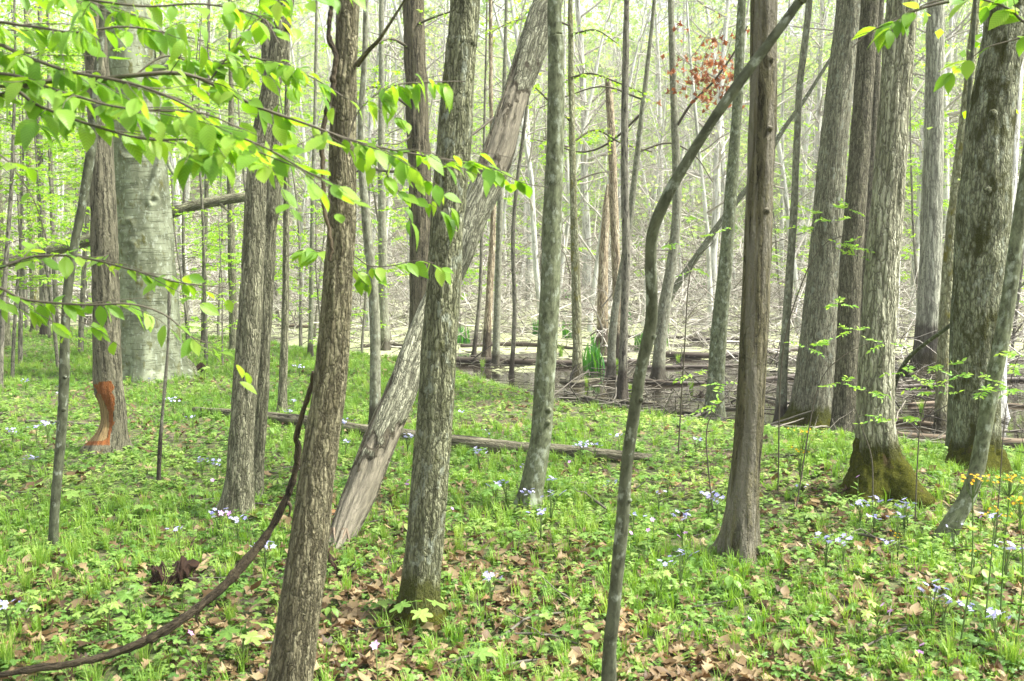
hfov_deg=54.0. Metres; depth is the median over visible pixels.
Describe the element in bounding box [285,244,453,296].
leafy branch
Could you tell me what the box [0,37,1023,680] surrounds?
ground
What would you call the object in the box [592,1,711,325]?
tall tree
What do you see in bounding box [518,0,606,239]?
tall tree
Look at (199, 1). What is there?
tall tree
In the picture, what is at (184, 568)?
rotten stump
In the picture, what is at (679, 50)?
tall tree
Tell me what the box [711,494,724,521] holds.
phlox
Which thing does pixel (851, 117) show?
tall tree
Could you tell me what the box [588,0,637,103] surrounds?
tall tree
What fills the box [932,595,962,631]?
phlox
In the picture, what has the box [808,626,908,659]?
fallen branch
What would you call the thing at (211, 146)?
beech sapling
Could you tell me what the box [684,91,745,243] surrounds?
tall tree
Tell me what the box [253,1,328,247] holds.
tall tree
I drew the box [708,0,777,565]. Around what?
striped tree
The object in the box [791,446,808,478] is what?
ragwort
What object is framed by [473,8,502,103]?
tall tree
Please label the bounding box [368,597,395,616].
seedling
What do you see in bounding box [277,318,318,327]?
swamp log
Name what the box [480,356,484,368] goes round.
grass tuft
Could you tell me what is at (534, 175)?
tall tree
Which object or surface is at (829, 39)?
tall tree
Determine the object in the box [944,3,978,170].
tall tree
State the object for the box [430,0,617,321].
tall tree
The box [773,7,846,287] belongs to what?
tall tree
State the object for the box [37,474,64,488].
seedling
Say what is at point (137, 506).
seedling
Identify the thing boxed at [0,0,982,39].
sky
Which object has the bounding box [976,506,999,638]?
tall ragwort
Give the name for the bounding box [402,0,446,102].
tall tree
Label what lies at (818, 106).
tall tree
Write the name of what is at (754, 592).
grass tuft
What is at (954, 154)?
tall tree
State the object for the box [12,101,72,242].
tall tree
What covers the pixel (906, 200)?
tall tree
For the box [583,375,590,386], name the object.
grass tuft
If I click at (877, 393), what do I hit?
ash sapling
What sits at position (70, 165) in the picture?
leafy sapling
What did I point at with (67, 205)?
tall tree
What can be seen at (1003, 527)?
ragwort
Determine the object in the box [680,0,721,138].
tall tree
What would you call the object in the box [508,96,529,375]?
swamp tree
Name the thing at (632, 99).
tall tree
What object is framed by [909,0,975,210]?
tall tree
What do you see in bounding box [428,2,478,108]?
tall tree
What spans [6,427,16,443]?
phlox
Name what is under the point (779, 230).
leafy sapling
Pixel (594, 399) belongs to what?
fallen branch
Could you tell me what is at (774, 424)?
stick litter
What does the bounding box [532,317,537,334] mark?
iris clump
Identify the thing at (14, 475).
seedling
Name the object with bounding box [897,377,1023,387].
swamp log
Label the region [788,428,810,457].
ragwort
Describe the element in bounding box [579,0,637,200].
tall tree
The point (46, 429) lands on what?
phlox
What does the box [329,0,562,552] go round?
leaning dead tree
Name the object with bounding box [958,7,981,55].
tall tree
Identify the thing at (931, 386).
ash sapling
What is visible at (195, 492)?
seedling
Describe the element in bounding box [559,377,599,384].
swamp log
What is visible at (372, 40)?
tall tree
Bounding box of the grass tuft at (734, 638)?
[726,626,742,651]
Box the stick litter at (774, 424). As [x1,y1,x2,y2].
[10,309,1023,454]
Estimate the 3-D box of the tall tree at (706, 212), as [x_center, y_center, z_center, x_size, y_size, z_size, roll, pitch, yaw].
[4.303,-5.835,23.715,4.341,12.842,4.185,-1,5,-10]
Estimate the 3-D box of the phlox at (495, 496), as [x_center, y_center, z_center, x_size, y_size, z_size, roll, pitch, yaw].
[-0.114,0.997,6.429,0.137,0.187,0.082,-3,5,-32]
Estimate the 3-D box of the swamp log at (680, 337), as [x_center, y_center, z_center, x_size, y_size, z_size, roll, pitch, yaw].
[3.956,-0.188,23.875,3.753,0.332,0.909,1,5,7]
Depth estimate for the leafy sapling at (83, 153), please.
25.19 m
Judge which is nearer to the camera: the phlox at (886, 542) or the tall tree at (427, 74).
the phlox at (886, 542)
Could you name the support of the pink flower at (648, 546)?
on the ground at (132, 433)
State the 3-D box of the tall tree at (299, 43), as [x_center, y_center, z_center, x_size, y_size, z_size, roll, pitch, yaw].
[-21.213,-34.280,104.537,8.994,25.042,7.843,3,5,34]
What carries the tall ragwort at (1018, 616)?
on the ground at (132, 433)
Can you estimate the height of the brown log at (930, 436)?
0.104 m
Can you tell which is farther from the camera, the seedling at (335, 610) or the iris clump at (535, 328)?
the iris clump at (535, 328)
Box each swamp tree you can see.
[307,0,317,356]
[388,0,564,355]
[480,0,495,357]
[490,0,507,365]
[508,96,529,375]
[653,58,829,344]
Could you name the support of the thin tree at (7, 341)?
on the ground at (132, 433)
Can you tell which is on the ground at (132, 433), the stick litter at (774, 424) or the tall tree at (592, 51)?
the tall tree at (592, 51)
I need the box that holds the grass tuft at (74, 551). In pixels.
[55,533,85,563]
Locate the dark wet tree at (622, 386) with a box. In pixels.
[613,0,630,399]
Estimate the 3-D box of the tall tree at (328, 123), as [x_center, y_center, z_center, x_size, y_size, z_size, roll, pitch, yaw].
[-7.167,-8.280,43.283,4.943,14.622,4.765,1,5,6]
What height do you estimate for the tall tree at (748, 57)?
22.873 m
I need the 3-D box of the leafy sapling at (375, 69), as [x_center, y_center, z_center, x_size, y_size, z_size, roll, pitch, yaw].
[-3.034,-3.144,22.450,3.339,7.071,3.586,-2,5,-21]
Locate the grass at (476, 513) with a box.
[0,325,1023,680]
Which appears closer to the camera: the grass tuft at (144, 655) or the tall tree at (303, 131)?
the grass tuft at (144, 655)
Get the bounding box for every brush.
[2,127,1023,326]
[8,242,1023,374]
[458,344,1023,445]
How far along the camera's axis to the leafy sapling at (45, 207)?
18.48 m
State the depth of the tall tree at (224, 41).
59.42 m
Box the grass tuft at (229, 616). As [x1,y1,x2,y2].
[222,596,240,626]
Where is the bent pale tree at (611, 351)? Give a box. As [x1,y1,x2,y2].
[539,0,712,377]
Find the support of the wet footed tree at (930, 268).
on the ground at (132, 433)
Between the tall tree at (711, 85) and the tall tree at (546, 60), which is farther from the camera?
the tall tree at (546, 60)
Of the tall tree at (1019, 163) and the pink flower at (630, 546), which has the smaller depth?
the pink flower at (630, 546)
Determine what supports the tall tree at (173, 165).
on the ground at (132, 433)
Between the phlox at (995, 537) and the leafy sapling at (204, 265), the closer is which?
the phlox at (995, 537)
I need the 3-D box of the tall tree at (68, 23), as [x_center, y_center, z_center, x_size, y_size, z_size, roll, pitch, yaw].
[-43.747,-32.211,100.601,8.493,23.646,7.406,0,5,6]
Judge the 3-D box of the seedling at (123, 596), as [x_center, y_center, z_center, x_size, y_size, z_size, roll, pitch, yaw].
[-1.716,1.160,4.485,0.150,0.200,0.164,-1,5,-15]
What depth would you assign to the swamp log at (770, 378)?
15.68 m
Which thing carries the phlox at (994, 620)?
on the ground at (132, 433)
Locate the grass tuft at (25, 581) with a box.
[16,563,37,592]
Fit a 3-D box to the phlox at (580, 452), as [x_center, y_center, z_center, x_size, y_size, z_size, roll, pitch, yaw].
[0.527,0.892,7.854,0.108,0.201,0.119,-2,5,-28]
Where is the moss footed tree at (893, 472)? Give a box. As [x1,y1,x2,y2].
[840,0,936,510]
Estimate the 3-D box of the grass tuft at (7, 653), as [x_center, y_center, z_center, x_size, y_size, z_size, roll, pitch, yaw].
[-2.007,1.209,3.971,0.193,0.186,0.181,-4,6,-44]
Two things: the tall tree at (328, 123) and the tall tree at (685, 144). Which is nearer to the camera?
the tall tree at (328, 123)
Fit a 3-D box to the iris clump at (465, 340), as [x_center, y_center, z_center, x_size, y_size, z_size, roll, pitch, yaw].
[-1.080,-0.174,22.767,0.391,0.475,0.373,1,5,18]
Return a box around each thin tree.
[0,122,11,347]
[24,6,39,331]
[36,5,52,336]
[46,13,58,322]
[82,54,91,322]
[200,0,210,342]
[227,0,236,349]
[276,41,289,412]
[357,0,380,424]
[378,0,390,349]
[772,0,812,422]
[932,0,979,430]
[945,0,976,449]
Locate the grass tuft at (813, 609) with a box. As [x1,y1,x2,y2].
[799,593,825,616]
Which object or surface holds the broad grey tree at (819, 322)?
on the ground at (132, 433)
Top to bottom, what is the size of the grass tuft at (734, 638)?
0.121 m
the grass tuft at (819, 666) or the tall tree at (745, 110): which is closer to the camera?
the grass tuft at (819, 666)
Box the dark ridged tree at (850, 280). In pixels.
[829,0,879,436]
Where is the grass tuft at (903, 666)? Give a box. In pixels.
[886,643,918,676]
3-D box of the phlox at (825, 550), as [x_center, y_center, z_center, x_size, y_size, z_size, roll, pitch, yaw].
[1.602,1.076,5.105,0.109,0.202,0.119,-2,5,-29]
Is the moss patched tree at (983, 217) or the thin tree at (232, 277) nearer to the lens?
the moss patched tree at (983, 217)
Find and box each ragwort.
[663,473,674,500]
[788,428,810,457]
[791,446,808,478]
[799,429,821,456]
[890,530,903,561]
[954,474,988,645]
[969,550,997,580]
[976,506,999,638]
[979,474,1023,621]
[987,512,1012,544]
[1006,496,1023,652]
[1013,498,1023,525]
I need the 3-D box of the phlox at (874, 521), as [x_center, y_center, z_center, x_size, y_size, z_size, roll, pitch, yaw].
[2.100,1.001,5.783,0.096,0.218,0.160,-3,5,-29]
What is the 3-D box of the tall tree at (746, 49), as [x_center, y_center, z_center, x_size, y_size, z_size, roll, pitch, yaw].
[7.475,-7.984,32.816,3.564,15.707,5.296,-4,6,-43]
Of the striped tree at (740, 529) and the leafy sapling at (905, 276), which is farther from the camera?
the leafy sapling at (905, 276)
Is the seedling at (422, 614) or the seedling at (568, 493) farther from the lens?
the seedling at (568, 493)
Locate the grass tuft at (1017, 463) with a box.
[1009,450,1022,472]
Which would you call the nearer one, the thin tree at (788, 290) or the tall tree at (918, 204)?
the thin tree at (788, 290)
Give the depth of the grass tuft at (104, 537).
5.58 m
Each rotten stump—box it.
[136,555,205,589]
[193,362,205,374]
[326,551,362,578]
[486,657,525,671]
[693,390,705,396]
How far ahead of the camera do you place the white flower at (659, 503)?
6.37 m
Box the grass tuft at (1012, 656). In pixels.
[995,626,1023,672]
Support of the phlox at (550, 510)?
on the ground at (132, 433)
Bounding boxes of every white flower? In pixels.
[652,490,666,513]
[795,484,807,500]
[946,521,962,535]
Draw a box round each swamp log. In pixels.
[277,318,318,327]
[363,342,402,347]
[456,352,636,365]
[460,331,572,348]
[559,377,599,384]
[560,382,656,403]
[607,372,704,384]
[629,327,738,339]
[647,364,737,368]
[664,398,734,420]
[666,344,797,357]
[766,374,794,380]
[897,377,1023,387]
[908,401,1023,406]
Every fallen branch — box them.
[25,413,98,426]
[441,623,497,665]
[486,634,545,671]
[499,609,560,638]
[513,625,579,644]
[533,570,585,612]
[564,390,651,409]
[575,489,607,509]
[676,407,774,426]
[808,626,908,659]
[847,528,912,550]
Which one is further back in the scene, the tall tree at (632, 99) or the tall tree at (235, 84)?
the tall tree at (235, 84)
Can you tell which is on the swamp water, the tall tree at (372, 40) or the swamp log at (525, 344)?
the swamp log at (525, 344)
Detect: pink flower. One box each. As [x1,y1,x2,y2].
[180,630,199,671]
[208,478,216,503]
[217,510,230,547]
[368,640,386,680]
[401,479,409,503]
[567,460,573,480]
[626,531,637,566]
[642,528,653,559]
[649,517,659,540]
[677,531,687,557]
[739,617,757,652]
[851,475,864,508]
[868,602,891,638]
[907,643,926,679]
[975,515,985,539]
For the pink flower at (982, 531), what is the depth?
5.55 m
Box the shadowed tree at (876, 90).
[860,0,884,332]
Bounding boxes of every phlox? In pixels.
[0,599,20,629]
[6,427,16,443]
[21,378,28,391]
[23,455,38,478]
[28,425,38,442]
[41,420,54,442]
[165,397,179,414]
[165,526,184,551]
[184,415,195,431]
[196,456,208,476]
[209,507,228,538]
[212,458,220,482]
[228,515,246,539]
[250,541,276,575]
[340,419,345,439]
[342,439,350,456]
[403,433,413,452]
[474,446,487,470]
[482,571,501,601]
[488,481,500,504]
[498,479,511,503]
[521,488,534,511]
[526,508,546,539]
[541,490,565,519]
[544,475,556,499]
[572,441,586,458]
[603,480,616,502]
[611,433,622,449]
[629,512,646,538]
[657,559,679,592]
[668,549,697,583]
[672,509,690,540]
[691,437,701,455]
[700,491,717,518]
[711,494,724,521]
[815,531,839,567]
[837,533,852,566]
[850,499,869,529]
[863,495,891,530]
[863,513,879,539]
[881,539,900,565]
[885,511,912,540]
[894,498,915,532]
[899,505,912,527]
[917,579,948,624]
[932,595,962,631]
[954,599,974,632]
[979,512,1003,547]
[985,607,1010,642]
[993,541,1023,579]
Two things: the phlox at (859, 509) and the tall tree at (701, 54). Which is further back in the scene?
the tall tree at (701, 54)
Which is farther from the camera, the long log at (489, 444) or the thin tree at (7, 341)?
the thin tree at (7, 341)
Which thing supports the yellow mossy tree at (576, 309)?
on the ground at (132, 433)
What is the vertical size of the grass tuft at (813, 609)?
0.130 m
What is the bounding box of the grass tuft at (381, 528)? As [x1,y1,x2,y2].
[377,522,387,537]
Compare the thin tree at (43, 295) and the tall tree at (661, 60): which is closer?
the thin tree at (43, 295)
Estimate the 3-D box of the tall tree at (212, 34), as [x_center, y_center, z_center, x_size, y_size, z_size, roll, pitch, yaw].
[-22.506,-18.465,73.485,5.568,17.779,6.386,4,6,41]
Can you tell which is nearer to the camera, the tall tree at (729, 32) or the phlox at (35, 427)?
the phlox at (35, 427)
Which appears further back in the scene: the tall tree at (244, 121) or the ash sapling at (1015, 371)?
the tall tree at (244, 121)
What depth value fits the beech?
13.35 m
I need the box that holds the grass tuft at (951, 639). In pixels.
[936,629,962,655]
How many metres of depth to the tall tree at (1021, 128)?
29.65 m
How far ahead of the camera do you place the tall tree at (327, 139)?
41.93 m
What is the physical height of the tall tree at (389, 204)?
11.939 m
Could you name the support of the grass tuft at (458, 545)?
on the ground at (132, 433)
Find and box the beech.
[106,0,199,383]
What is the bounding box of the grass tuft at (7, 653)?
[0,621,23,671]
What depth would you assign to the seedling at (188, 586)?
4.54 m
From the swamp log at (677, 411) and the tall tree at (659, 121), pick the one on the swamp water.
the swamp log at (677, 411)
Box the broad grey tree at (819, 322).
[775,0,860,430]
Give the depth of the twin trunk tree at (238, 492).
6.14 m
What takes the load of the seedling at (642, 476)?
on the ground at (132, 433)
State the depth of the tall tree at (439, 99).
52.58 m
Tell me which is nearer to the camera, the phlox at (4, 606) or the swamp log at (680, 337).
the phlox at (4, 606)
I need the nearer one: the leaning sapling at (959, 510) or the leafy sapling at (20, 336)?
the leaning sapling at (959, 510)
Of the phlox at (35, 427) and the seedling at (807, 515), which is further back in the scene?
the phlox at (35, 427)
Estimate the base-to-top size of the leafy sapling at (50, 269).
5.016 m
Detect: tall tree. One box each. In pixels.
[0,0,59,225]
[0,1,74,237]
[0,45,46,158]
[1,1,72,176]
[1,60,63,223]
[1,112,57,226]
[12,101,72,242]
[13,12,75,275]
[16,2,71,118]
[18,9,77,234]
[43,20,81,181]
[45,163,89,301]
[46,7,81,176]
[49,0,254,313]
[61,7,79,62]
[154,0,213,160]
[154,0,225,189]
[156,51,186,229]
[157,0,226,217]
[173,0,239,225]
[182,0,226,118]
[183,0,242,113]
[183,0,249,187]
[186,0,252,281]
[187,0,302,249]
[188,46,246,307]
[205,0,279,205]
[211,0,291,186]
[215,0,261,168]
[223,0,294,106]
[241,21,358,320]
[249,0,357,285]
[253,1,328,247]
[290,0,325,115]
[290,0,325,116]
[291,7,313,71]
[292,0,501,196]
[292,4,393,262]
[293,20,396,231]
[294,4,376,195]
[296,0,468,252]
[299,20,356,183]
[301,5,359,187]
[304,4,371,264]
[304,5,394,121]
[308,5,369,103]
[310,0,425,330]
[318,6,334,60]
[328,13,404,215]
[356,0,403,263]
[356,0,439,240]
[357,0,395,127]
[357,0,402,123]
[357,0,486,307]
[357,1,403,144]
[358,0,401,80]
[370,18,441,232]
[373,0,446,147]
[373,0,524,222]
[385,0,500,168]
[399,0,484,180]
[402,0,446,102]
[424,2,447,174]
[427,0,473,111]
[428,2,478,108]
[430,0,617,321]
[470,126,520,254]
[471,0,590,308]
[471,4,532,295]
[473,0,566,155]
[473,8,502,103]
[474,0,584,314]
[476,0,499,72]
[476,0,536,91]
[477,0,568,290]
[480,2,508,100]
[494,0,638,244]
[496,58,576,304]
[499,0,699,315]
[501,11,576,153]
[508,0,663,313]
[517,89,592,276]
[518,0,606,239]
[532,0,705,330]
[539,0,652,220]
[540,7,629,205]
[562,0,600,134]
[563,2,599,130]
[567,16,618,200]
[574,0,613,125]
[577,2,689,241]
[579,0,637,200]
[586,0,705,304]
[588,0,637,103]
[591,3,655,223]
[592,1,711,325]
[602,0,712,292]
[604,0,793,335]
[604,0,816,326]
[606,5,633,67]
[619,0,700,210]
[620,0,674,95]
[629,68,712,313]
[630,0,665,114]
[632,0,685,129]
[633,5,709,173]
[637,0,735,215]
[639,0,727,154]
[647,0,749,241]
[652,61,707,277]
[662,0,746,187]
[663,0,718,162]
[666,1,689,94]
[676,0,815,231]
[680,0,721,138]
[683,40,746,310]
[684,0,742,167]
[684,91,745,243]
[690,0,799,130]
[692,0,848,332]
[697,4,727,106]
[699,0,788,142]
[701,0,747,117]
[703,31,829,173]
[710,3,813,243]
[745,0,851,283]
[773,0,923,219]
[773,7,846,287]
[773,13,847,197]
[776,0,832,220]
[777,0,794,92]
[777,0,799,64]
[777,0,831,308]
[777,0,850,214]
[777,0,1022,329]
[787,0,834,161]
[788,0,827,82]
[788,0,834,129]
[804,17,922,122]
[814,0,918,200]
[816,6,1023,261]
[816,18,832,65]
[817,0,835,54]
[817,0,982,323]
[829,0,920,165]
[881,0,1022,147]
[904,0,970,221]
[904,25,950,247]
[904,65,953,231]
[907,4,982,172]
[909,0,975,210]
[911,0,968,190]
[912,0,978,111]
[915,4,966,98]
[916,45,964,193]
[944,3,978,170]
[944,74,1023,192]
[945,1,1023,321]
[949,21,1023,160]
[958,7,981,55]
[1018,77,1023,281]
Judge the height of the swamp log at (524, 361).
0.255 m
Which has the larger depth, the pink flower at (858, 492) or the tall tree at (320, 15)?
the tall tree at (320, 15)
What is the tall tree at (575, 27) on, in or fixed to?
on the ground at (132, 433)
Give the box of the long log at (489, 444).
[192,407,651,461]
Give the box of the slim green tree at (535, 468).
[514,0,564,510]
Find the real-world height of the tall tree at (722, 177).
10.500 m
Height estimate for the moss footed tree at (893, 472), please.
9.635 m
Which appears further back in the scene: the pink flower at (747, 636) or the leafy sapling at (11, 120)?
the leafy sapling at (11, 120)
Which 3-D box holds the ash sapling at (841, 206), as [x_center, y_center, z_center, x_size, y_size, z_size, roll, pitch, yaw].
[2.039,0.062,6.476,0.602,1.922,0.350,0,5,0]
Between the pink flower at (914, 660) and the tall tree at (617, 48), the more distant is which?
the tall tree at (617, 48)
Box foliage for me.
[0,0,1023,288]
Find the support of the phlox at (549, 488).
on the ground at (132, 433)
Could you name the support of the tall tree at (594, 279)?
on the ground at (132, 433)
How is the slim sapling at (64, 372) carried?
on the ground at (132, 433)
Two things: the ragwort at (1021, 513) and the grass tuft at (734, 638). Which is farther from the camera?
the ragwort at (1021, 513)
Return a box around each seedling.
[0,470,23,484]
[4,594,40,629]
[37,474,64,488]
[62,486,92,505]
[88,601,127,636]
[110,578,145,619]
[134,503,155,518]
[169,580,195,608]
[185,488,205,498]
[197,366,209,373]
[215,621,273,656]
[267,427,278,442]
[269,532,284,542]
[271,478,283,485]
[321,606,342,625]
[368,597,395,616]
[389,599,448,634]
[393,520,407,538]
[450,455,468,467]
[459,641,500,672]
[478,479,502,508]
[505,528,520,536]
[524,611,550,625]
[553,489,574,496]
[555,621,597,646]
[590,540,613,582]
[634,472,650,481]
[646,570,676,589]
[663,623,689,638]
[692,515,713,530]
[719,574,742,590]
[757,545,773,553]
[770,638,796,660]
[792,509,816,525]
[844,596,878,631]
[907,522,934,540]
[948,597,983,619]
[966,563,994,584]
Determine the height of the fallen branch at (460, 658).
0.173 m
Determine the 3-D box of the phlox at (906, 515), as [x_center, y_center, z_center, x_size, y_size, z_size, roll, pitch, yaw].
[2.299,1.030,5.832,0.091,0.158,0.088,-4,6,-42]
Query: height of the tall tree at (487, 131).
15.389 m
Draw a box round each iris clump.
[457,326,470,343]
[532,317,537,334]
[562,320,571,337]
[582,341,605,370]
[590,329,608,352]
[634,332,642,347]
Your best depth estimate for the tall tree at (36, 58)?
76.85 m
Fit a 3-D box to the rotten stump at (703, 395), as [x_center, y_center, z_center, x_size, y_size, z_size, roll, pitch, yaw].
[2.600,0.744,13.904,0.187,0.130,0.167,0,5,0]
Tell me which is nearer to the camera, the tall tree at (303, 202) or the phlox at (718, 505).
the phlox at (718, 505)
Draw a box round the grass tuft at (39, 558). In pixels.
[17,536,51,572]
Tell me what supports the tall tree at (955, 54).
on the ground at (132, 433)
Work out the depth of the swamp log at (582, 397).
13.35 m
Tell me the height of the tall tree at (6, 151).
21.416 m
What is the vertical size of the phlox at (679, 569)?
0.198 m
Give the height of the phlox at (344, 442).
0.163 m
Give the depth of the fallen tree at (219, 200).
15.63 m
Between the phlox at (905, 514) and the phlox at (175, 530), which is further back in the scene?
the phlox at (905, 514)
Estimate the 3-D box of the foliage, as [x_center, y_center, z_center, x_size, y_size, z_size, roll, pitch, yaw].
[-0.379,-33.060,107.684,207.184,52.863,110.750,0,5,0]
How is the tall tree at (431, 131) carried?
on the ground at (132, 433)
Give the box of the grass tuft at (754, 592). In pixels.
[742,581,761,603]
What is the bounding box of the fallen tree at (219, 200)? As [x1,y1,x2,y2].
[0,192,244,268]
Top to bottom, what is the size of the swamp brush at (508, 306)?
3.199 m
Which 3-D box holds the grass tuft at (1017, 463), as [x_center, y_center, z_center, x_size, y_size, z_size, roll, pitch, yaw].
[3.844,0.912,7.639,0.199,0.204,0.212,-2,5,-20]
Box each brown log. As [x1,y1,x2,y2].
[896,408,934,426]
[897,431,1023,447]
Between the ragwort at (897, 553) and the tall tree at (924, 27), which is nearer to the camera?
the ragwort at (897, 553)
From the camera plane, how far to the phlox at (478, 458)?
7.56 m
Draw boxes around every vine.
[0,371,313,677]
[319,6,338,260]
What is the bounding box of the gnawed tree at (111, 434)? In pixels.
[79,1,133,456]
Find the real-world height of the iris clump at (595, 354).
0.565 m
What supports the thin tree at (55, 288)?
on the ground at (132, 433)
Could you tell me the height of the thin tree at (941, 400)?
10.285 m
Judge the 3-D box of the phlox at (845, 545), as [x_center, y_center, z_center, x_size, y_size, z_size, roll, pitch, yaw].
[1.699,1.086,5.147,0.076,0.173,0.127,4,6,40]
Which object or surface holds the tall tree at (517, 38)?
on the ground at (132, 433)
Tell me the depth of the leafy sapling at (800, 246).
21.75 m
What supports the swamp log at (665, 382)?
on the swamp water
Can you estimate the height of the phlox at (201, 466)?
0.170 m
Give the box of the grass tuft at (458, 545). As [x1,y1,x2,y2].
[452,536,467,554]
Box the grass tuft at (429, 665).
[421,652,438,670]
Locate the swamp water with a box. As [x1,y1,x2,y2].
[10,297,1023,448]
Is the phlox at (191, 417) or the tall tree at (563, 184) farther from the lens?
the tall tree at (563, 184)
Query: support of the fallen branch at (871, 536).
on the ground at (132, 433)
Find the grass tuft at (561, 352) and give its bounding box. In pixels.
[558,345,564,355]
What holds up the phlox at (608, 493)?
on the ground at (132, 433)
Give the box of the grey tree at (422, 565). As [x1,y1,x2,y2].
[382,0,479,642]
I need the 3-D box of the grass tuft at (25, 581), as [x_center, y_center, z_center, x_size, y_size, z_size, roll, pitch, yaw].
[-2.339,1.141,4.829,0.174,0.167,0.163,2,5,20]
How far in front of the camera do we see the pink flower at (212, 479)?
6.43 m
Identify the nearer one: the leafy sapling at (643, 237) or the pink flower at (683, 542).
the pink flower at (683, 542)
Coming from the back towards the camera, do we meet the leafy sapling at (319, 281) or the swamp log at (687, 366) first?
the leafy sapling at (319, 281)
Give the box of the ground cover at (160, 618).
[0,322,1023,680]
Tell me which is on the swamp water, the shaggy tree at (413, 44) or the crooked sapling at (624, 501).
the shaggy tree at (413, 44)
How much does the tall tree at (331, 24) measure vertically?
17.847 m
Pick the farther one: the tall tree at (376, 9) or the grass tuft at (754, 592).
the tall tree at (376, 9)
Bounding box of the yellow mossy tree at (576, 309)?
[485,0,655,379]
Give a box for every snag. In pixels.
[596,184,609,355]
[605,77,620,364]
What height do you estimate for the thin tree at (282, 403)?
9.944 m
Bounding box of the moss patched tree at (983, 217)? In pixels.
[945,0,1023,477]
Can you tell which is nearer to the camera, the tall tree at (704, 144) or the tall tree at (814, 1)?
the tall tree at (704, 144)
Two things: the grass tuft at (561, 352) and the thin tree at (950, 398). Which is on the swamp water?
the grass tuft at (561, 352)
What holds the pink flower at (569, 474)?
on the ground at (132, 433)
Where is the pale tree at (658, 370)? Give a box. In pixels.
[649,0,749,379]
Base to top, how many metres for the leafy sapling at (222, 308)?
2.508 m
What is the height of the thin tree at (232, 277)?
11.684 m
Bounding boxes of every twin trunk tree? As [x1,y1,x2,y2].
[211,0,293,519]
[254,1,281,499]
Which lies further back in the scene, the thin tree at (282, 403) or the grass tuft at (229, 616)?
the thin tree at (282, 403)
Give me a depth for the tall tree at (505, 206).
32.92 m
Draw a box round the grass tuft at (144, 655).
[133,631,153,670]
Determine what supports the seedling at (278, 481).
on the ground at (132, 433)
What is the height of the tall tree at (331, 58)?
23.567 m
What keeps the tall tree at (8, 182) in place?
on the ground at (132, 433)
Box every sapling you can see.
[0,0,75,285]
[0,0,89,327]
[0,0,89,363]
[0,0,148,387]
[0,0,218,354]
[0,0,548,393]
[0,19,90,377]
[0,47,57,210]
[0,56,89,370]
[0,90,24,153]
[1,99,87,337]
[25,116,91,322]
[25,137,90,318]
[31,117,91,302]
[43,9,219,226]
[46,0,235,236]
[48,4,106,545]
[55,155,91,341]
[150,0,303,358]
[156,279,170,483]
[162,7,322,249]
[164,0,281,339]
[169,145,237,337]
[173,122,277,336]
[180,0,327,319]
[181,209,240,366]
[209,46,361,346]
[272,142,364,338]
[275,182,367,343]
[302,21,436,339]
[307,140,409,352]
[376,100,497,275]
[428,90,521,330]
[487,61,604,281]
[601,0,806,680]
[620,169,689,291]
[661,216,731,454]
[673,369,736,512]
[726,96,817,315]
[770,152,848,296]
[777,199,874,490]
[784,296,909,511]
[817,375,890,512]
[846,0,1023,93]
[852,37,959,304]
[879,358,973,523]
[895,0,1023,395]
[900,154,921,299]
[902,58,1022,248]
[931,143,1023,541]
[943,86,1023,353]
[973,351,1023,529]
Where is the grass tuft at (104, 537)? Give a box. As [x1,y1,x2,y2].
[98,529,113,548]
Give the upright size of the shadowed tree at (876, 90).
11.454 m
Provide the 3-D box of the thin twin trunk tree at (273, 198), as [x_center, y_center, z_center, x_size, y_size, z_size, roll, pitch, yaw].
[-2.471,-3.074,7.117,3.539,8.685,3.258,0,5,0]
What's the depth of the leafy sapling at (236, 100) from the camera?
25.46 m
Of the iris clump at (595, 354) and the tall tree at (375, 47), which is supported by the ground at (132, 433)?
the tall tree at (375, 47)
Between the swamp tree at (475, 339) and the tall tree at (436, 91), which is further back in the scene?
the tall tree at (436, 91)
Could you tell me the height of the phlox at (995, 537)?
0.203 m
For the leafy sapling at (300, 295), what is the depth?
20.11 m
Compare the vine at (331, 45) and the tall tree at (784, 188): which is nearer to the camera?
the vine at (331, 45)
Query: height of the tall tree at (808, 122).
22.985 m
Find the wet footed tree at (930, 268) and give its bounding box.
[901,0,944,378]
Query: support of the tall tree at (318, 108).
on the ground at (132, 433)
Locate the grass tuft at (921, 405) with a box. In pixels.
[917,398,926,412]
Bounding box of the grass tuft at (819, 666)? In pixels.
[805,645,834,675]
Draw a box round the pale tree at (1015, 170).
[1001,58,1023,418]
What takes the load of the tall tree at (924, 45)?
on the ground at (132, 433)
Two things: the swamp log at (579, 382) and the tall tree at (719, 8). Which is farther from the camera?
the tall tree at (719, 8)
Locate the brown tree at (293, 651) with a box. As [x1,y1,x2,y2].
[266,0,405,680]
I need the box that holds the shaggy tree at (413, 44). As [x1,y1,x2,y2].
[356,0,493,325]
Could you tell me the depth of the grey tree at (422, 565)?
4.36 m
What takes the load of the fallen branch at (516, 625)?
on the ground at (132, 433)
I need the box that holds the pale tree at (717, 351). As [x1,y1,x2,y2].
[701,0,745,420]
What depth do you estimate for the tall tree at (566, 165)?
40.28 m
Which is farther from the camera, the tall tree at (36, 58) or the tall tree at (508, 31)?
the tall tree at (508, 31)
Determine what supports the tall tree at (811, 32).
on the ground at (132, 433)
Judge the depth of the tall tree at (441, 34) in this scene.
82.89 m
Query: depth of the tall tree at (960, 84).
37.87 m
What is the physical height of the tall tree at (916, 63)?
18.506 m

